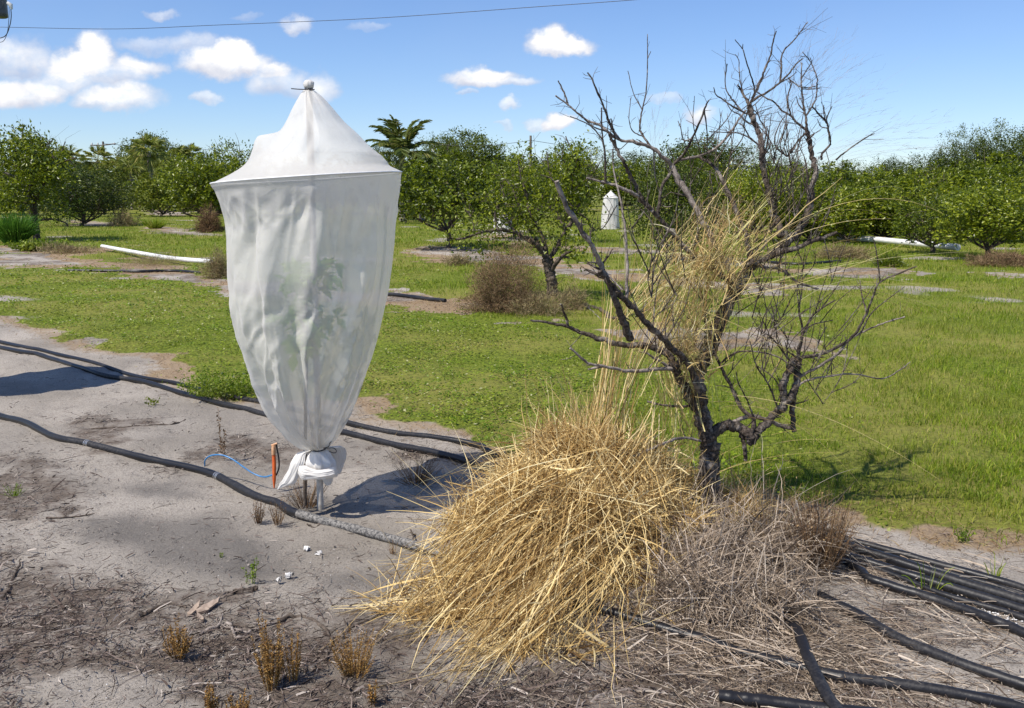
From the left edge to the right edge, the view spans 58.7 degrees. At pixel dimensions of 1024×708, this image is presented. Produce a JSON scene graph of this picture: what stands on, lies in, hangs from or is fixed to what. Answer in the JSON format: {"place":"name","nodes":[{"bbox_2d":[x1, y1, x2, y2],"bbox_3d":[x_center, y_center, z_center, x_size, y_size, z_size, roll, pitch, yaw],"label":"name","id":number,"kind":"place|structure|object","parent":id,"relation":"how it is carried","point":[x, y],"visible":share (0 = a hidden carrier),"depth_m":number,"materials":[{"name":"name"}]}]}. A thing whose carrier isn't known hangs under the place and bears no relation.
{"place":"outdoors","nodes":[
{"label":"outdoors","id":0,"kind":"place"},
{"bbox_2d":[0,210,43,244],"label":"tall grass","id":1,"kind":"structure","parent":0,"point":[12,229],"depth_m":26.64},
{"bbox_2d":[10,0,629,28],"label":"overhead wire","id":2,"kind":"object","parent":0,"point":[333,20],"visible":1,"depth_m":21.64,"materials":[{"name":"black plastic"}]},
{"bbox_2d":[0,191,1023,707],"bbox_3d":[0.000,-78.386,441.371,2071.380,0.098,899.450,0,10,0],"label":"ground","id":3,"kind":"structure","parent":0,"point":[134,495],"depth_m":5.45,"materials":[{"name":"sand"}]},
{"bbox_2d":[2,237,69,251],"bbox_3d":[-12.812,-2.942,24.560,1.584,0.435,1.541,0,10,0],"label":"leafy patch","id":4,"kind":"object","parent":3,"relation":"on","point":[27,245],"visible":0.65,"depth_m":24.20,"materials":[{"name":"green plant"}]},
{"bbox_2d":[0,115,95,240],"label":"citrus tree","id":5,"kind":"object","parent":3,"relation":"on","point":[32,157],"visible":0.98,"depth_m":27.95,"materials":[{"name":"green plant"}]},
{"bbox_2d":[33,238,104,253],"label":"dry bush","id":6,"kind":"object","parent":3,"relation":"on","point":[71,248],"visible":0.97,"depth_m":23.18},
{"bbox_2d":[20,156,138,225],"bbox_3d":[-18.967,-7.075,39.939,5.106,3.073,5.279,5,11,25],"label":"citrus tree","id":7,"kind":"object","parent":3,"relation":"on","point":[105,200],"visible":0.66,"depth_m":39.57,"materials":[{"name":"green plant"}]},
{"bbox_2d":[77,144,112,171],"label":"fan palm","id":8,"kind":"object","parent":3,"relation":"on","point":[101,151],"visible":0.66,"depth_m":77.91,"materials":[{"name":"green plant"}]},
{"bbox_2d":[104,204,140,226],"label":"dry bush","id":9,"kind":"object","parent":3,"relation":"on","point":[120,222],"visible":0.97,"depth_m":39.52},
{"bbox_2d":[114,154,146,208],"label":"fan palm","id":10,"kind":"object","parent":3,"relation":"on","point":[130,170],"visible":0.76,"depth_m":73.38,"materials":[{"name":"green plant"}]},
{"bbox_2d":[68,269,202,273],"bbox_3d":[-7.383,-1.646,18.050,2.802,0.077,0.434,1,10,7],"label":"irrigation hose","id":11,"kind":"object","parent":3,"relation":"on","point":[146,271],"visible":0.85,"depth_m":18.01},
{"bbox_2d":[124,132,169,209],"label":"fan palm","id":12,"kind":"object","parent":3,"relation":"on","point":[155,142],"visible":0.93,"depth_m":67.98,"materials":[{"name":"green plant"}]},
{"bbox_2d":[112,128,183,168],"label":"broadleaf tree","id":13,"kind":"object","parent":3,"relation":"on","point":[166,145],"visible":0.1,"depth_m":91.62,"materials":[{"name":"green plant"}]},
{"bbox_2d":[107,249,191,267],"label":"dry bush","id":14,"kind":"object","parent":3,"relation":"on","point":[154,259],"visible":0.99,"depth_m":19.43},
{"bbox_2d":[125,167,183,216],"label":"citrus tree","id":15,"kind":"object","parent":3,"relation":"on","point":[155,193],"visible":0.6,"depth_m":53.01,"materials":[{"name":"green plant"}]},
{"bbox_2d":[100,244,209,262],"bbox_3d":[-8.695,-2.384,21.553,0.356,0.100,6.982,-9,14,-40],"label":"white pipe","id":16,"kind":"object","parent":3,"relation":"on","point":[186,259],"visible":0.71,"depth_m":20.88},
{"bbox_2d":[162,613,193,659],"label":"dry weed","id":17,"kind":"object","parent":3,"relation":"on","point":[184,647],"visible":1,"depth_m":3.16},
{"bbox_2d":[153,144,250,217],"bbox_3d":[-12.304,-6.667,36.737,4.066,3.494,4.202,-1,10,-7],"label":"citrus tree","id":18,"kind":"object","parent":3,"relation":"on","point":[197,192],"visible":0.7,"depth_m":35.90,"materials":[{"name":"green plant"}]},
{"bbox_2d":[189,200,224,232],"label":"dry bush","id":19,"kind":"object","parent":3,"relation":"on","point":[211,224],"visible":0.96,"depth_m":34.08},
{"bbox_2d":[193,243,226,279],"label":"dry bush","id":20,"kind":"object","parent":3,"relation":"on","point":[214,266],"visible":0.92,"depth_m":16.71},
{"bbox_2d":[203,681,219,707],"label":"dry weed","id":21,"kind":"object","parent":3,"relation":"on","point":[208,703],"visible":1,"depth_m":2.79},
{"bbox_2d":[174,367,253,398],"bbox_3d":[-2.340,0.233,7.328,0.718,0.223,0.703,0,10,0],"label":"leafy patch","id":22,"kind":"object","parent":3,"relation":"on","point":[231,389],"visible":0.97,"depth_m":7.26,"materials":[{"name":"green plant"}]},
{"bbox_2d":[208,133,253,187],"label":"citrus tree","id":23,"kind":"object","parent":3,"relation":"on","point":[239,155],"visible":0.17,"depth_m":41.60,"materials":[{"name":"green plant"}]},
{"bbox_2d":[198,613,276,638],"bbox_3d":[-1.025,1.012,3.385,0.274,0.052,0.130,0,10,0],"label":"fallen stick","id":24,"kind":"object","parent":3,"relation":"on","point":[219,624],"visible":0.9,"depth_m":3.40,"materials":[{"name":"wood"}]},
{"bbox_2d":[251,612,284,691],"bbox_3d":[-0.794,0.969,2.965,0.105,0.268,0.104,-4,11,-21],"label":"dry weed","id":25,"kind":"object","parent":3,"relation":"on","point":[270,669],"visible":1,"depth_m":2.96,"materials":[{"name":"plant"}]},
{"bbox_2d":[271,443,279,487],"bbox_3d":[-1.299,0.612,5.001,0.044,0.261,0.028,0,10,0],"label":"emitter stake","id":26,"kind":"object","parent":3,"relation":"on","point":[274,447],"visible":1,"depth_m":5.00,"materials":[{"name":"orange plastic"}]},
{"bbox_2d":[279,628,301,681],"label":"dry weed","id":27,"kind":"object","parent":3,"relation":"on","point":[296,665],"visible":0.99,"depth_m":3.01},
{"bbox_2d":[281,479,328,509],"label":"dry weed","id":28,"kind":"object","parent":3,"relation":"on","point":[298,497],"visible":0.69,"depth_m":4.77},
{"bbox_2d":[277,612,333,659],"bbox_3d":[-0.729,1.030,3.357,0.123,0.028,0.389,-9,13,-40],"label":"fallen stick","id":29,"kind":"object","parent":3,"relation":"on","point":[293,616],"visible":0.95,"depth_m":3.45,"materials":[{"name":"wood"}]},
{"bbox_2d":[210,80,401,510],"bbox_3d":[-0.985,-0.249,4.503,0.909,2.135,0.875,0,10,0],"label":"tree cover","id":30,"kind":"object","parent":3,"relation":"on","point":[307,194],"visible":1,"depth_m":4.20,"materials":[{"name":"fabric"}]},
{"bbox_2d":[329,622,375,680],"bbox_3d":[-0.529,1.001,3.048,0.164,0.181,0.173,0,10,0],"label":"dry weed","id":31,"kind":"object","parent":3,"relation":"on","point":[348,667],"visible":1,"depth_m":3.05,"materials":[{"name":"plant"}]},
{"bbox_2d":[365,114,442,220],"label":"feather palm","id":32,"kind":"object","parent":3,"relation":"on","point":[397,143],"visible":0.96,"depth_m":44.40,"materials":[{"name":"green plant"}]},
{"bbox_2d":[390,452,440,485],"bbox_3d":[-0.533,0.645,5.132,0.321,0.171,0.332,0,10,0],"label":"dry weed","id":33,"kind":"object","parent":3,"relation":"on","point":[421,478],"visible":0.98,"depth_m":5.13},
{"bbox_2d":[388,292,446,301],"bbox_3d":[-1.423,-0.846,13.577,1.248,0.067,0.086,9,14,41],"label":"irrigation hose","id":34,"kind":"object","parent":3,"relation":"on","point":[417,297],"visible":0.96,"depth_m":13.53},
{"bbox_2d":[411,131,471,169],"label":"broadleaf tree","id":35,"kind":"object","parent":3,"relation":"on","point":[448,145],"visible":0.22,"depth_m":77.67,"materials":[{"name":"green plant"}]},
{"bbox_2d":[398,147,513,247],"bbox_3d":[-1.800,-4.199,24.707,3.569,2.850,3.587,7,12,32],"label":"citrus tree","id":36,"kind":"object","parent":3,"relation":"on","point":[428,202],"visible":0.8,"depth_m":24.15,"materials":[{"name":"green plant"}]},
{"bbox_2d":[440,249,481,265],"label":"dry bush","id":37,"kind":"object","parent":3,"relation":"on","point":[458,259],"visible":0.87,"depth_m":19.45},
{"bbox_2d":[420,125,512,174],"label":"broadleaf tree","id":38,"kind":"object","parent":3,"relation":"on","point":[478,139],"visible":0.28,"depth_m":81.59,"materials":[{"name":"green plant"}]},
{"bbox_2d":[0,235,975,534],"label":"ground cover","id":39,"kind":"object","parent":3,"relation":"on","point":[220,309],"visible":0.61,"depth_m":9.91,"materials":[{"name":"green plant"}]},
{"bbox_2d":[448,230,558,314],"bbox_3d":[-0.111,-1.041,11.993,1.472,1.264,1.191,0,10,0],"label":"dry bush","id":40,"kind":"object","parent":3,"relation":"on","point":[485,300],"visible":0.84,"depth_m":11.81,"materials":[{"name":"plant"}]},
{"bbox_2d":[0,212,1023,563],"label":"grass","id":41,"kind":"structure","parent":3,"relation":"on","point":[954,470],"depth_m":8.63,"materials":[{"name":"plant"}]},
{"bbox_2d":[0,282,1023,707],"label":"litter","id":42,"kind":"object","parent":3,"relation":"on","point":[492,694],"visible":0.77,"depth_m":3.24,"materials":[{"name":"plant"}]},
{"bbox_2d":[0,413,1023,707],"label":"irrigation hose","id":43,"kind":"object","parent":3,"relation":"on","point":[934,689],"visible":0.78,"depth_m":3.50,"materials":[{"name":"plastic"}]},
{"bbox_2d":[0,345,1023,637],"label":"irrigation hose","id":44,"kind":"object","parent":3,"relation":"on","point":[930,597],"visible":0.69,"depth_m":5.54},
{"bbox_2d":[0,340,1023,590],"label":"irrigation hose","id":45,"kind":"object","parent":3,"relation":"on","point":[870,544],"visible":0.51,"depth_m":5.93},
{"bbox_2d":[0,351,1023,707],"bbox_3d":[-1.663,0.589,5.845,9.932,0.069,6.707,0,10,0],"label":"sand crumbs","id":46,"kind":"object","parent":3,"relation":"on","point":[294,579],"visible":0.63,"depth_m":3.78,"materials":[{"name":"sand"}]},
{"bbox_2d":[478,156,554,238],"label":"citrus tree","id":47,"kind":"object","parent":3,"relation":"on","point":[506,171],"visible":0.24,"depth_m":29.25,"materials":[{"name":"green plant"}]},
{"bbox_2d":[419,129,620,297],"bbox_3d":[0.128,-2.020,13.179,2.885,2.449,1.725,0,10,0],"label":"citrus tree","id":48,"kind":"object","parent":3,"relation":"on","point":[549,264],"visible":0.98,"depth_m":13.15,"materials":[{"name":"green plant"}]},
{"bbox_2d":[501,281,585,317],"bbox_3d":[0.319,-0.677,11.660,0.980,0.579,0.941,9,14,41],"label":"dry bush","id":49,"kind":"object","parent":3,"relation":"on","point":[526,309],"visible":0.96,"depth_m":11.59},
{"bbox_2d":[327,250,792,706],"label":"straw clump","id":50,"kind":"object","parent":3,"relation":"on","point":[571,505],"visible":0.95,"depth_m":3.78,"materials":[{"name":"plant"}]},
{"bbox_2d":[530,141,599,238],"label":"citrus tree","id":51,"kind":"object","parent":3,"relation":"on","point":[540,171],"visible":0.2,"depth_m":27.26,"materials":[{"name":"green plant"}]},
{"bbox_2d":[553,271,597,310],"bbox_3d":[0.825,-0.790,12.187,0.681,0.633,0.563,-2,11,-12],"label":"dry bush","id":52,"kind":"object","parent":3,"relation":"on","point":[577,301],"visible":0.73,"depth_m":12.16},
{"bbox_2d":[539,141,622,180],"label":"broadleaf tree","id":53,"kind":"object","parent":3,"relation":"on","point":[609,156],"visible":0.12,"depth_m":82.79,"materials":[{"name":"green plant"}]},
{"bbox_2d":[601,190,619,228],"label":"tree cover","id":54,"kind":"object","parent":3,"relation":"on","point":[614,218],"visible":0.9,"depth_m":36.62,"materials":[{"name":"fabric"}]},
{"bbox_2d":[593,160,653,209],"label":"citrus tree","id":55,"kind":"object","parent":3,"relation":"on","point":[607,189],"visible":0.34,"depth_m":70.13,"materials":[{"name":"green plant"}]},
{"bbox_2d":[599,147,663,205],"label":"broadleaf tree","id":56,"kind":"object","parent":3,"relation":"on","point":[633,158],"visible":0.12,"depth_m":87.47,"materials":[{"name":"green plant"}]},
{"bbox_2d":[616,157,664,207],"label":"citrus tree","id":57,"kind":"object","parent":3,"relation":"on","point":[632,171],"visible":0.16,"depth_m":70.13,"materials":[{"name":"green plant"}]},
{"bbox_2d":[621,134,733,262],"bbox_3d":[3.586,-3.372,20.037,2.419,2.876,2.501,8,13,37],"label":"citrus tree","id":58,"kind":"object","parent":3,"relation":"on","point":[667,217],"visible":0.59,"depth_m":19.84,"materials":[{"name":"green plant"}]},
{"bbox_2d":[666,175,737,233],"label":"citrus tree","id":59,"kind":"object","parent":3,"relation":"on","point":[720,210],"visible":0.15,"depth_m":32.13,"materials":[{"name":"green plant"}]},
{"bbox_2d":[659,132,753,174],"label":"broadleaf tree","id":60,"kind":"object","parent":3,"relation":"on","point":[722,154],"visible":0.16,"depth_m":86.83,"materials":[{"name":"green plant"}]},
{"bbox_2d":[530,12,916,515],"bbox_3d":[1.043,-0.322,4.274,1.921,2.602,1.143,0,10,0],"label":"dead tree","id":61,"kind":"object","parent":3,"relation":"on","point":[710,435],"visible":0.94,"depth_m":4.39,"materials":[{"name":"brown plant"}]},
{"bbox_2d":[594,141,956,489],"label":"caught grass","id":62,"kind":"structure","parent":61,"relation":"attached to","point":[690,347],"depth_m":4.34,"materials":[{"name":"plant"}]},
{"bbox_2d":[647,0,981,177],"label":"twigs","id":63,"kind":"object","parent":61,"relation":"attached to","point":[810,108],"visible":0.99,"depth_m":4.06,"materials":[{"name":"wood"}]},
{"bbox_2d":[612,412,885,656],"bbox_3d":[1.041,0.690,3.817,1.340,0.647,1.449,0,10,0],"label":"weed heap","id":64,"kind":"object","parent":3,"relation":"on","point":[730,564],"visible":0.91,"depth_m":3.61,"materials":[{"name":"grey plant"}]},
{"bbox_2d":[495,511,1023,707],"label":"flattened straw","id":65,"kind":"object","parent":3,"relation":"on","point":[742,639],"visible":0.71,"depth_m":3.21,"materials":[{"name":"plant"}]},
{"bbox_2d":[769,576,843,707],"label":"irrigation hose","id":66,"kind":"object","parent":65,"relation":"on","point":[822,686],"visible":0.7,"depth_m":3.09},
{"bbox_2d":[718,162,803,242],"bbox_3d":[7.470,-4.553,27.549,2.397,2.534,2.476,9,14,41],"label":"citrus tree","id":67,"kind":"object","parent":3,"relation":"on","point":[750,181],"visible":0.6,"depth_m":27.20,"materials":[{"name":"green plant"}]},
{"bbox_2d":[723,141,798,180],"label":"broadleaf tree","id":68,"kind":"object","parent":3,"relation":"on","point":[752,160],"visible":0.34,"depth_m":87.44,"materials":[{"name":"green plant"}]},
{"bbox_2d":[727,474,809,537],"bbox_3d":[1.193,0.719,4.218,0.389,0.346,0.381,0,10,0],"label":"dry weed","id":69,"kind":"object","parent":3,"relation":"on","point":[761,509],"visible":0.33,"depth_m":4.22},
{"bbox_2d":[718,689,876,707],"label":"irrigation hose","id":70,"kind":"object","parent":3,"relation":"on","point":[749,699],"visible":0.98,"depth_m":2.91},
{"bbox_2d":[765,178,842,239],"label":"citrus tree","id":71,"kind":"object","parent":3,"relation":"on","point":[816,207],"visible":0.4,"depth_m":27.85,"materials":[{"name":"green plant"}]},
{"bbox_2d":[782,488,860,575],"bbox_3d":[1.325,0.753,3.907,0.322,0.392,0.323,0,10,0],"label":"dry weed","id":72,"kind":"object","parent":3,"relation":"on","point":[834,550],"visible":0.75,"depth_m":3.88,"materials":[{"name":"plant"}]},
{"bbox_2d":[803,158,870,185],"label":"citrus tree","id":73,"kind":"object","parent":3,"relation":"on","point":[846,164],"visible":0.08,"depth_m":55.05,"materials":[{"name":"green plant"}]},
{"bbox_2d":[816,169,867,231],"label":"citrus tree","id":74,"kind":"object","parent":3,"relation":"on","point":[846,175],"visible":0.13,"depth_m":32.26,"materials":[{"name":"green plant"}]},
{"bbox_2d":[811,238,878,260],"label":"dry bush","id":75,"kind":"object","parent":3,"relation":"on","point":[854,252],"visible":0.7,"depth_m":20.91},
{"bbox_2d":[811,185,885,241],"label":"citrus tree","id":76,"kind":"object","parent":3,"relation":"on","point":[856,216],"visible":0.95,"depth_m":26.86,"materials":[{"name":"green plant"}]},
{"bbox_2d":[842,169,907,197],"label":"citrus tree","id":77,"kind":"object","parent":3,"relation":"on","point":[865,180],"visible":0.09,"depth_m":33.98,"materials":[{"name":"green plant"}]},
{"bbox_2d":[850,185,910,234],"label":"young citrus tree","id":78,"kind":"object","parent":3,"relation":"on","point":[874,200],"visible":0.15,"depth_m":27.18,"materials":[{"name":"green plant"}]},
{"bbox_2d":[744,516,1023,604],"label":"irrigation hose","id":79,"kind":"object","parent":3,"relation":"on","point":[901,562],"visible":0.54,"depth_m":3.86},
{"bbox_2d":[854,155,916,185],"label":"broadleaf tree","id":80,"kind":"object","parent":3,"relation":"on","point":[893,164],"visible":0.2,"depth_m":78.14,"materials":[{"name":"green plant"}]},
{"bbox_2d":[848,178,925,237],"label":"citrus tree","id":81,"kind":"object","parent":3,"relation":"on","point":[880,204],"visible":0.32,"depth_m":26.99,"materials":[{"name":"green plant"}]},
{"bbox_2d":[752,574,1023,691],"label":"irrigation hose","id":82,"kind":"object","parent":3,"relation":"on","point":[1004,678],"visible":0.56,"depth_m":3.23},
{"bbox_2d":[865,248,911,267],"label":"shrub","id":83,"kind":"object","parent":3,"relation":"on","point":[895,261],"visible":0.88,"depth_m":19.03,"materials":[{"name":"green plant"}]},
{"bbox_2d":[758,528,1023,613],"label":"irrigation hose","id":84,"kind":"object","parent":3,"relation":"on","point":[963,591],"visible":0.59,"depth_m":3.75,"materials":[{"name":"plastic"}]},
{"bbox_2d":[770,520,1023,594],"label":"irrigation hose","id":85,"kind":"object","parent":3,"relation":"on","point":[982,580],"visible":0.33,"depth_m":3.86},
{"bbox_2d":[837,235,960,250],"bbox_3d":[10.850,-3.185,25.777,0.352,0.170,5.250,-3,11,-14],"label":"white pipe","id":86,"kind":"object","parent":3,"relation":"on","point":[951,246],"visible":0.74,"depth_m":25.56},
{"bbox_2d":[880,165,950,190],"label":"citrus tree","id":87,"kind":"object","parent":3,"relation":"on","point":[914,177],"visible":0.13,"depth_m":40.94,"materials":[{"name":"green plant"}]},
{"bbox_2d":[875,183,959,239],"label":"citrus tree","id":88,"kind":"object","parent":3,"relation":"on","point":[906,194],"visible":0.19,"depth_m":26.46,"materials":[{"name":"green plant"}]},
{"bbox_2d":[882,175,954,233],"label":"citrus tree","id":89,"kind":"object","parent":3,"relation":"on","point":[899,181],"visible":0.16,"depth_m":32.16,"materials":[{"name":"green plant"}]},
{"bbox_2d":[883,190,971,253],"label":"young citrus tree","id":90,"kind":"object","parent":3,"relation":"on","point":[924,228],"visible":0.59,"depth_m":22.76,"materials":[{"name":"green plant"}]},
{"bbox_2d":[901,145,966,173],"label":"broadleaf tree","id":91,"kind":"object","parent":3,"relation":"on","point":[926,162],"visible":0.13,"depth_m":58.50,"materials":[{"name":"green plant"}]},
{"bbox_2d":[846,557,1023,620],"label":"irrigation hose","id":92,"kind":"object","parent":3,"relation":"on","point":[990,607],"visible":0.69,"depth_m":3.69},
{"bbox_2d":[910,170,972,206],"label":"citrus tree","id":93,"kind":"object","parent":3,"relation":"on","point":[960,177],"visible":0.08,"depth_m":32.62,"materials":[{"name":"green plant"}]},
{"bbox_2d":[905,156,978,183],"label":"citrus tree","id":94,"kind":"object","parent":3,"relation":"on","point":[934,170],"visible":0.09,"depth_m":52.95,"materials":[{"name":"green plant"}]},
{"bbox_2d":[937,123,988,163],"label":"broadleaf tree","id":95,"kind":"object","parent":3,"relation":"on","point":[960,135],"visible":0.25,"depth_m":60.23,"materials":[{"name":"green plant"}]},
{"bbox_2d":[945,157,992,191],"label":"citrus tree","id":96,"kind":"object","parent":3,"relation":"on","point":[960,169],"visible":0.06,"depth_m":44.17,"materials":[{"name":"green plant"}]},
{"bbox_2d":[925,179,1023,253],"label":"citrus tree","id":97,"kind":"object","parent":3,"relation":"on","point":[978,213],"visible":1,"depth_m":20.36,"materials":[{"name":"green plant"}]},
{"bbox_2d":[933,131,1023,168],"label":"broadleaf tree","id":98,"kind":"object","parent":3,"relation":"on","point":[974,149],"visible":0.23,"depth_m":56.33,"materials":[{"name":"green plant"}]},
{"bbox_2d":[945,175,1017,242],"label":"citrus tree","id":99,"kind":"object","parent":3,"relation":"on","point":[971,186],"visible":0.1,"depth_m":27.50,"materials":[{"name":"green plant"}]},
{"bbox_2d":[950,149,1019,180],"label":"citrus tree","id":100,"kind":"object","parent":3,"relation":"on","point":[998,160],"visible":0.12,"depth_m":52.16,"materials":[{"name":"green plant"}]},
{"bbox_2d":[962,163,1018,196],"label":"citrus tree","id":101,"kind":"object","parent":3,"relation":"on","point":[981,174],"visible":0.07,"depth_m":33.20,"materials":[{"name":"green plant"}]},
{"bbox_2d":[960,243,1023,267],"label":"dry bush","id":102,"kind":"object","parent":3,"relation":"on","point":[1011,259],"visible":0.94,"depth_m":19.16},
{"bbox_2d":[967,117,1022,158],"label":"broadleaf tree","id":103,"kind":"object","parent":3,"relation":"on","point":[1004,125],"visible":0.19,"depth_m":62.29,"materials":[{"name":"green plant"}]},
{"bbox_2d":[966,173,1023,241],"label":"citrus tree","id":104,"kind":"object","parent":3,"relation":"on","point":[1007,179],"visible":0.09,"depth_m":27.76,"materials":[{"name":"green plant"}]},
{"bbox_2d":[972,124,1023,165],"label":"broadleaf tree","id":105,"kind":"object","parent":3,"relation":"on","point":[1018,145],"visible":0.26,"depth_m":56.42,"materials":[{"name":"green plant"}]},
{"bbox_2d":[991,160,1023,194],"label":"citrus tree","id":106,"kind":"object","parent":3,"relation":"on","point":[1013,172],"visible":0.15,"depth_m":32.85,"materials":[{"name":"green plant"}]},
{"bbox_3d":[-23.329,-10.693,38.713,0.389,10.830,0.389,0,10,0],"label":"utility pole","id":107,"kind":"object","parent":3,"relation":"on","visible":0},
{"bbox_2d":[0,0,12,41],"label":"transformer","id":108,"kind":"object","parent":107,"relation":"attached to","point":[4,4],"visible":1,"depth_m":37.91,"materials":[{"name":"black metal"}]},
{"bbox_2d":[0,0,1023,190],"label":"sky","id":109,"kind":"structure","parent":0,"point":[499,71],"materials":[{"name":"blue"}]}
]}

